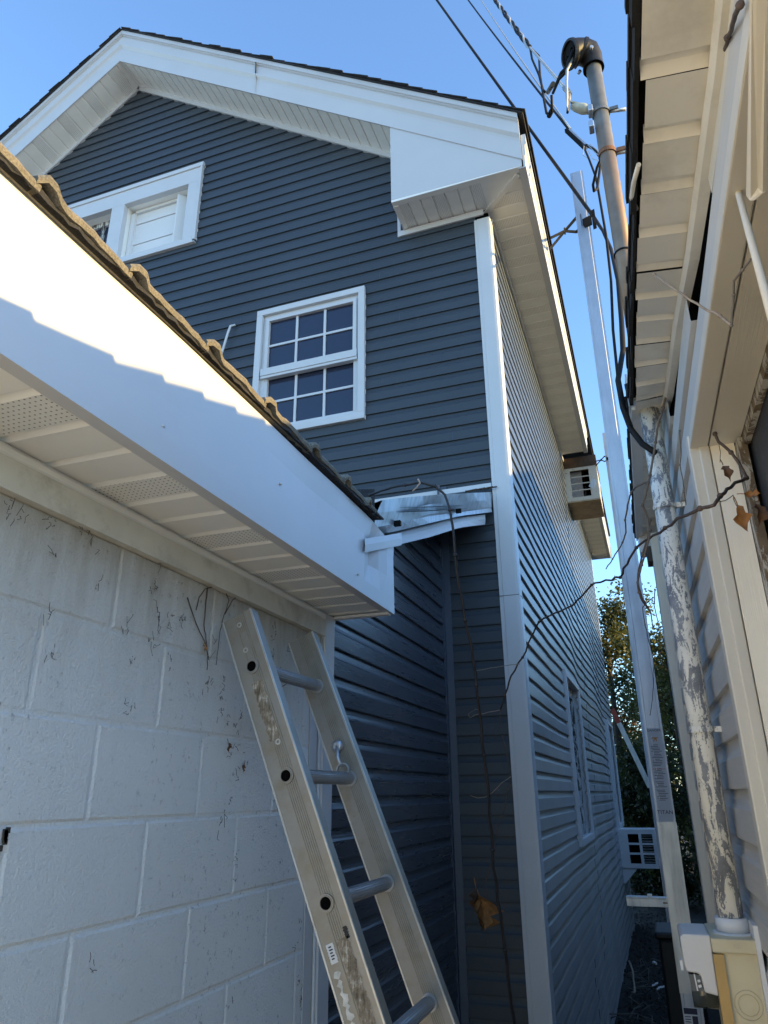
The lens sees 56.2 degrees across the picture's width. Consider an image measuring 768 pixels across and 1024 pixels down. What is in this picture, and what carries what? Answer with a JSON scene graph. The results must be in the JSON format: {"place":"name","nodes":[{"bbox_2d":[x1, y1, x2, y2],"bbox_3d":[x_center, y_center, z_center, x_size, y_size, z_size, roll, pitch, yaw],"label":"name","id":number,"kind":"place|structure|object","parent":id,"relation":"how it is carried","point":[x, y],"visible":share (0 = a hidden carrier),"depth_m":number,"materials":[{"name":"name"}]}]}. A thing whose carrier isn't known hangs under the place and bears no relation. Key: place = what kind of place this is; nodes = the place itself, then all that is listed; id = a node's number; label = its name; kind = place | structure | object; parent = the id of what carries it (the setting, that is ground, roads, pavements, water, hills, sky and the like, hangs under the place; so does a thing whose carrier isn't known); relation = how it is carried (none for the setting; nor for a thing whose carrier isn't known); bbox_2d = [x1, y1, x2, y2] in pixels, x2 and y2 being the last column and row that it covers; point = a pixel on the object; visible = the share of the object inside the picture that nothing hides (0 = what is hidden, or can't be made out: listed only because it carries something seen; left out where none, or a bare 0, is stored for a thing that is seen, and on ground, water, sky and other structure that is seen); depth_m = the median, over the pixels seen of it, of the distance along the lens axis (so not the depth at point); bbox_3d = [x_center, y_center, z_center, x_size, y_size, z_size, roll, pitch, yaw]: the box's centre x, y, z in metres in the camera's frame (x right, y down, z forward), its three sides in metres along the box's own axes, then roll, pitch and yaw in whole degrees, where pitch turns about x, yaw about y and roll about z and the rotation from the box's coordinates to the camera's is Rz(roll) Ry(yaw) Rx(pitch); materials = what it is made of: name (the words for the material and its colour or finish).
{"place":"outdoors","nodes":[
{"label":"outdoors","id":0,"kind":"place"},
{"bbox_2d":[0,0,677,780],"label":"sky","id":1,"kind":"structure","parent":0,"point":[415,43],"materials":[{"name":"blue"}]},
{"bbox_2d":[614,827,720,1023],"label":"ground","id":2,"kind":"structure","parent":0,"point":[697,913],"depth_m":8.51,"materials":[{"name":"brown soil"}]},
{"bbox_2d":[0,142,496,1023],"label":"block garage","id":3,"kind":"structure","parent":2,"relation":"on","point":[146,430],"depth_m":1.64,"materials":[{"name":"white concrete"}]},
{"bbox_2d":[4,499,301,1009],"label":"creeper rootlets","id":4,"kind":"object","parent":3,"relation":"attached to","point":[152,655],"visible":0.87,"depth_m":1.81,"materials":[{"name":"brown plant"}]},
{"bbox_2d":[187,597,208,659],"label":"dead creeper","id":5,"kind":"object","parent":3,"relation":"attached to","point":[195,622],"visible":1,"depth_m":1.96,"materials":[{"name":"brown plant"}]},
{"bbox_2d":[203,587,207,668],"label":"dead creeper","id":6,"kind":"object","parent":3,"relation":"attached to","point":[204,622],"visible":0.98,"depth_m":2.00,"materials":[{"name":"brown plant"}]},
{"bbox_2d":[196,587,228,663],"bbox_3d":[-0.487,0.314,2.034,0.004,0.225,0.165,-8,-23,18],"label":"dead creeper","id":7,"kind":"object","parent":3,"relation":"attached to","point":[223,615],"visible":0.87,"depth_m":2.05,"materials":[{"name":"brown plant"}]},
{"bbox_2d":[368,481,515,1023],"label":"bramble cane","id":8,"kind":"object","parent":3,"relation":"attached to","point":[492,849],"visible":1,"depth_m":2.48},
{"bbox_2d":[468,877,503,931],"bbox_3d":[0.442,1.751,3.192,0.168,0.222,0.100,-18,-27,37],"label":"dry leaf","id":9,"kind":"object","parent":8,"relation":"hanging from","point":[485,910],"visible":1,"depth_m":3.21,"materials":[{"name":"brown plant"}]},
{"bbox_2d":[0,27,634,1023],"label":"blue house","id":10,"kind":"structure","parent":2,"relation":"on","point":[366,265],"depth_m":5.49,"materials":[{"name":"plastic"}]},
{"bbox_2d":[68,161,205,263],"bbox_3d":[-2.552,-2.705,7.017,1.900,0.948,0.247,-8,-23,18],"label":"attic window","id":11,"kind":"structure","parent":10,"relation":"in","point":[153,216],"depth_m":6.91,"materials":[{"name":"white plastic"}]},
{"bbox_2d":[222,324,235,353],"bbox_3d":[-1.298,-1.342,5.854,0.148,0.464,0.045,-1,-21,2],"label":"white coax","id":12,"kind":"object","parent":10,"relation":"attached to","point":[226,336],"visible":0.63,"depth_m":5.87,"materials":[{"name":"plastic"}]},
{"bbox_2d":[252,285,365,431],"bbox_3d":[-0.573,-1.143,5.568,0.940,1.165,0.102,-8,-23,18],"label":"window","id":13,"kind":"structure","parent":10,"relation":"in","point":[310,354],"depth_m":5.56,"materials":[{"name":"white plastic"}]},
{"bbox_2d":[468,0,568,129],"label":"paired wire","id":14,"kind":"object","parent":10,"relation":"attached to","point":[533,84],"visible":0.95,"depth_m":4.41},
{"bbox_2d":[565,128,587,148],"bbox_3d":[0.897,-1.741,3.354,0.028,0.231,0.136,8,-23,-21],"label":"splice box","id":15,"kind":"object","parent":14,"relation":"hanging from","point":[574,137],"visible":0.72,"depth_m":3.35,"materials":[{"name":"black plastic"}]},
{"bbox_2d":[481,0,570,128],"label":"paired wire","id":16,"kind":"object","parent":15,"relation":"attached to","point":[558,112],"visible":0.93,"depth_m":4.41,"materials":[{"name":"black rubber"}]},
{"bbox_2d":[561,668,594,846],"bbox_3d":[1.676,2.183,6.401,0.150,1.385,1.150,-8,-23,18],"label":"side window","id":17,"kind":"structure","parent":10,"relation":"in","point":[577,747],"depth_m":6.69,"materials":[{"name":"white plastic"}]},
{"bbox_2d":[563,454,603,520],"bbox_3d":[2.698,-0.318,9.729,0.436,0.633,0.693,-8,-23,18],"label":"window unit box","id":18,"kind":"object","parent":10,"relation":"attached to","point":[583,488],"visible":0.92,"depth_m":9.50,"materials":[{"name":"white paint"}]},
{"bbox_2d":[604,719,623,828],"bbox_3d":[3.580,4.123,11.325,0.150,1.540,1.300,-8,-23,18],"label":"side window","id":19,"kind":"structure","parent":10,"relation":"in","point":[613,769],"depth_m":11.00,"materials":[{"name":"white plastic"}]},
{"bbox_2d":[617,828,659,882],"bbox_3d":[3.693,4.963,10.402,0.513,0.701,0.570,-8,-23,18],"label":"window air conditioner","id":20,"kind":"object","parent":10,"relation":"attached to","point":[638,848],"depth_m":10.21,"materials":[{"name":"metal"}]},
{"bbox_2d":[626,894,667,907],"bbox_3d":[1.770,2.554,4.728,0.334,0.073,0.098,-8,-23,18],"label":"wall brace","id":21,"kind":"object","parent":10,"relation":"attached to","point":[649,900],"depth_m":4.71,"materials":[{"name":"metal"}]},
{"bbox_2d":[222,608,459,1023],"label":"aluminium ladder","id":22,"kind":"object","parent":2,"relation":"on","point":[331,896],"visible":1,"depth_m":1.88,"materials":[{"name":"silver metal"}]},
{"bbox_2d":[628,960,635,993],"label":"fallen vine","id":23,"kind":"object","parent":2,"relation":"on","point":[633,992],"visible":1,"depth_m":5.94,"materials":[{"name":"plant"}]},
{"bbox_2d":[602,432,669,922],"bbox_3d":[2.836,1.875,7.981,0.089,6.154,0.091,-8,-23,18],"label":"scaffold pole","id":24,"kind":"object","parent":2,"relation":"on","point":[637,690],"depth_m":7.93,"materials":[{"name":"metal"}]},
{"bbox_2d":[595,456,607,465],"bbox_3d":[2.774,-0.650,9.065,0.014,0.324,0.709,-1,-21,1],"label":"drop wire clamp","id":25,"kind":"object","parent":24,"relation":"attached to","point":[601,460],"visible":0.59,"depth_m":9.12,"materials":[{"name":"grey metal"}]},
{"bbox_2d":[570,171,704,1023],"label":"scaffold pole","id":26,"kind":"object","parent":2,"relation":"on","point":[676,894],"visible":0.97,"depth_m":3.94,"materials":[{"name":"metal"}]},
{"bbox_2d":[549,209,596,248],"bbox_3d":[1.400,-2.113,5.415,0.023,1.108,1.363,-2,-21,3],"label":"drop wire clamp","id":27,"kind":"object","parent":26,"relation":"attached to","point":[588,221],"visible":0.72,"depth_m":5.21,"materials":[{"name":"black metal"}]},
{"bbox_2d":[600,609,675,749],"bbox_3d":[6.569,6.462,21.229,3.766,7.444,3.689,-8,-23,18],"label":"shrubby tree","id":28,"kind":"object","parent":2,"relation":"on","point":[635,724],"depth_m":21.63,"materials":[{"name":"green plant"}]},
{"bbox_2d":[609,958,668,1023],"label":"brush pile","id":29,"kind":"object","parent":2,"relation":"on","point":[650,986],"visible":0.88,"depth_m":6.77,"materials":[{"name":"brown plant"}]},
{"bbox_2d":[596,575,681,891],"bbox_3d":[5.113,4.772,16.057,3.050,6.835,2.941,-8,-23,18],"label":"shrubby tree","id":30,"kind":"object","parent":2,"relation":"on","point":[614,626],"visible":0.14,"depth_m":16.20,"materials":[{"name":"green plant"}]},
{"bbox_2d":[606,651,686,841],"bbox_3d":[8.994,7.916,23.172,5.130,7.700,6.200,3,-22,-8],"label":"shrubby tree","id":31,"kind":"object","parent":2,"relation":"on","point":[667,739],"visible":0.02,"depth_m":23.05,"materials":[{"name":"green plant"}]},
{"bbox_2d":[608,620,700,885],"bbox_3d":[6.869,5.344,17.001,3.563,6.433,3.264,-8,-23,18],"label":"shrubby tree","id":32,"kind":"object","parent":2,"relation":"on","point":[669,705],"visible":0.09,"depth_m":17.15,"materials":[{"name":"green plant"}]},
{"bbox_2d":[616,737,703,905],"bbox_3d":[5.152,5.907,13.675,2.275,3.042,2.461,12,-25,-29],"label":"bush","id":33,"kind":"object","parent":2,"relation":"on","point":[638,808],"visible":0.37,"depth_m":13.35,"materials":[{"name":"green plant"}]},
{"bbox_2d":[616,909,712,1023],"bbox_3d":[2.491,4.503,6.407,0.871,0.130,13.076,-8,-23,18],"label":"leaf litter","id":34,"kind":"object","parent":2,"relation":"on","point":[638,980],"visible":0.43,"depth_m":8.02,"materials":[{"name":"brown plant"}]},
{"bbox_2d":[660,678,691,856],"bbox_3d":[10.121,7.423,22.650,5.294,7.091,5.187,16,-27,-36],"label":"shrubby tree","id":35,"kind":"object","parent":2,"relation":"on","point":[666,745],"visible":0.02,"depth_m":22.84,"materials":[{"name":"green plant"}]},
{"bbox_2d":[654,922,708,1023],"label":"black bin","id":36,"kind":"object","parent":2,"relation":"on","point":[663,933],"visible":0.44,"depth_m":5.04,"materials":[{"name":"black plastic"}]},
{"bbox_2d":[624,0,767,983],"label":"grey building","id":37,"kind":"structure","parent":2,"relation":"on","point":[686,135],"depth_m":1.49,"materials":[{"name":"plastic"}]},
{"bbox_2d":[436,0,657,454],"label":"drop cable","id":38,"kind":"object","parent":37,"relation":"attached to","point":[641,442],"visible":0.81,"depth_m":3.39,"materials":[{"name":"black rubber"}]},
{"bbox_2d":[500,432,748,709],"bbox_3d":[0.723,0.340,2.483,0.278,0.414,2.423,0,-21,-1],"label":"dead vine","id":39,"kind":"object","parent":37,"relation":"attached to","point":[719,495],"visible":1,"depth_m":1.73,"materials":[{"name":"brown plant"}]},
{"bbox_2d":[468,709,499,717],"bbox_3d":[0.491,0.988,3.532,0.162,0.044,0.005,-8,-23,18],"label":"vine tendril","id":40,"kind":"object","parent":39,"relation":"attached to","point":[482,713],"visible":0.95,"depth_m":3.54},
{"bbox_2d":[479,709,510,887],"bbox_3d":[0.517,1.343,3.406,0.183,0.791,0.010,-8,-23,18],"label":"dead vine","id":41,"kind":"object","parent":39,"relation":"hanging from","point":[507,791],"visible":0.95,"depth_m":3.39,"materials":[{"name":"brown plant"}]},
{"bbox_2d":[470,776,510,797],"bbox_3d":[0.504,1.303,3.403,0.203,0.096,0.005,-8,-23,18],"label":"vine tendril","id":42,"kind":"object","parent":41,"relation":"attached to","point":[494,790],"visible":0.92,"depth_m":3.39},
{"bbox_2d":[476,664,517,670],"bbox_3d":[0.548,0.754,3.486,0.224,0.023,0.006,-8,-23,18],"label":"vine tendril","id":43,"kind":"object","parent":39,"relation":"attached to","point":[498,666],"visible":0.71,"depth_m":3.48},
{"bbox_2d":[754,495,767,526],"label":"dry leaf","id":44,"kind":"object","parent":39,"relation":"hanging from","point":[762,515],"visible":1,"depth_m":1.51,"materials":[{"name":"brown plant"}]},
{"bbox_2d":[610,708,650,796],"bbox_3d":[4.506,4.505,12.595,0.798,2.063,0.420,-8,-23,18],"label":"brace","id":45,"kind":"object","parent":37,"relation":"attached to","point":[629,744],"visible":0.66,"depth_m":12.58,"materials":[{"name":"metal"}]},
{"bbox_2d":[637,518,653,627],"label":"climbing stem","id":46,"kind":"object","parent":37,"relation":"attached to","point":[642,554],"visible":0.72,"depth_m":2.31,"materials":[{"name":"brown plant"}]},
{"bbox_2d":[642,597,653,713],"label":"climbing stem","id":47,"kind":"object","parent":37,"relation":"attached to","point":[651,650],"visible":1,"depth_m":3.38,"materials":[{"name":"brown plant"}]},
{"bbox_2d":[636,397,666,608],"bbox_3d":[0.779,-0.091,2.098,0.091,0.695,0.276,8,-23,-20],"label":"climbing stem","id":48,"kind":"object","parent":37,"relation":"attached to","point":[655,442],"visible":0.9,"depth_m":2.06,"materials":[{"name":"brown plant"}]},
{"bbox_2d":[606,481,649,568],"bbox_3d":[0.764,0.043,2.270,0.024,0.137,0.501,-1,-21,2],"label":"climbing stem","id":49,"kind":"object","parent":48,"relation":"attached to","point":[631,492],"visible":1,"depth_m":2.25,"materials":[{"name":"brown plant"}]},
{"bbox_2d":[561,36,743,918],"bbox_3d":[0.830,-0.439,2.318,0.214,3.078,0.118,3,-22,-10],"label":"service mast","id":50,"kind":"object","parent":37,"relation":"attached to","point":[588,59],"visible":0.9,"depth_m":2.05,"materials":[{"name":"grey metal"}]},
{"bbox_2d":[493,0,572,117],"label":"service drop","id":51,"kind":"object","parent":50,"relation":"attached to","point":[553,85],"visible":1,"depth_m":3.25,"materials":[{"name":"metal"}]},
{"bbox_2d":[570,100,587,114],"bbox_3d":[0.756,-1.548,2.753,0.082,0.079,0.042,-8,-23,18],"label":"wire insulator","id":52,"kind":"object","parent":50,"relation":"on","point":[579,108],"visible":0.95,"depth_m":2.74,"materials":[{"name":"white ceramic"}]},
{"bbox_2d":[583,144,598,160],"bbox_3d":[0.822,-1.429,2.861,0.060,0.306,0.205,-7,-22,15],"label":"tie wire","id":53,"kind":"object","parent":50,"relation":"attached to","point":[589,152],"visible":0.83,"depth_m":2.89,"materials":[{"name":"metal"}]},
{"bbox_2d":[585,144,600,191],"bbox_3d":[0.847,-1.425,2.885,0.059,0.407,0.249,-8,-23,18],"label":"cable loop","id":54,"kind":"object","parent":50,"relation":"hanging from","point":[594,189],"visible":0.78,"depth_m":2.83,"materials":[{"name":"black rubber"}]},
{"bbox_2d":[582,143,632,425],"bbox_3d":[0.834,-0.971,2.735,0.047,1.698,0.509,-8,-23,18],"label":"down wire","id":55,"kind":"object","parent":50,"relation":"hanging from","point":[612,314],"visible":0.95,"depth_m":2.48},
{"bbox_2d":[654,589,664,673],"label":"climbing stem","id":56,"kind":"object","parent":37,"relation":"attached to","point":[658,627],"visible":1,"depth_m":2.54,"materials":[{"name":"brown plant"}]},
{"bbox_2d":[679,430,685,504],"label":"climbing stem","id":57,"kind":"object","parent":37,"relation":"attached to","point":[680,466],"visible":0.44,"depth_m":1.93,"materials":[{"name":"brown plant"}]},
{"bbox_2d":[653,273,730,325],"bbox_3d":[0.507,-0.352,1.182,0.015,0.222,0.157,4,-22,-11],"label":"dry twig","id":58,"kind":"object","parent":37,"relation":"attached to","point":[725,320],"visible":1,"depth_m":1.18,"materials":[{"name":"brown plant"}]},
{"bbox_2d":[720,459,733,480],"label":"dry leaf","id":59,"kind":"object","parent":37,"relation":"attached to","point":[728,472],"visible":1,"depth_m":1.59,"materials":[{"name":"brown plant"}]},
{"bbox_2d":[723,0,744,51],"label":"creeping root","id":60,"kind":"object","parent":37,"relation":"attached to","point":[739,5],"visible":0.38,"depth_m":0.82,"materials":[{"name":"brown plant"}]},
{"bbox_2d":[704,911,767,1023],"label":"meter socket","id":61,"kind":"object","parent":37,"relation":"attached to","point":[741,979],"visible":0.96,"depth_m":1.66,"materials":[{"name":"beige metal"}]},
{"bbox_2d":[677,923,719,1008],"bbox_3d":[0.767,1.116,1.762,0.076,0.167,0.171,-8,-23,18],"label":"electric meter","id":62,"kind":"object","parent":61,"relation":"attached to","point":[695,945],"visible":1,"depth_m":1.70,"materials":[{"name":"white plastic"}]},
{"bbox_2d":[688,972,703,990],"bbox_3d":[0.754,1.129,1.746,0.028,0.034,0.130,-7,-22,17],"label":"window","id":63,"kind":"structure","parent":62,"relation":"in","point":[691,976],"depth_m":1.69,"materials":[{"name":"grey"}]},
{"bbox_2d":[730,258,751,326],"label":"bent twig","id":64,"kind":"object","parent":37,"relation":"on","point":[734,280],"visible":0.99,"depth_m":1.06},
{"bbox_2d":[733,497,752,530],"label":"dry leaf","id":65,"kind":"object","parent":37,"relation":"attached to","point":[742,518],"visible":0.97,"depth_m":1.53,"materials":[{"name":"brown plant"}]},
{"bbox_2d":[737,490,759,497],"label":"dry leaf","id":66,"kind":"object","parent":37,"relation":"attached to","point":[749,494],"visible":1,"depth_m":1.54,"materials":[{"name":"brown plant"}]},
{"bbox_2d":[735,191,767,319],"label":"support rod","id":67,"kind":"object","parent":37,"relation":"attached to","point":[757,264],"visible":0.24,"depth_m":0.82,"materials":[{"name":"beige metal"}]},
{"bbox_2d":[746,0,767,200],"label":"awning arm","id":68,"kind":"object","parent":37,"relation":"attached to","point":[757,160],"visible":1,"depth_m":0.79}
]}

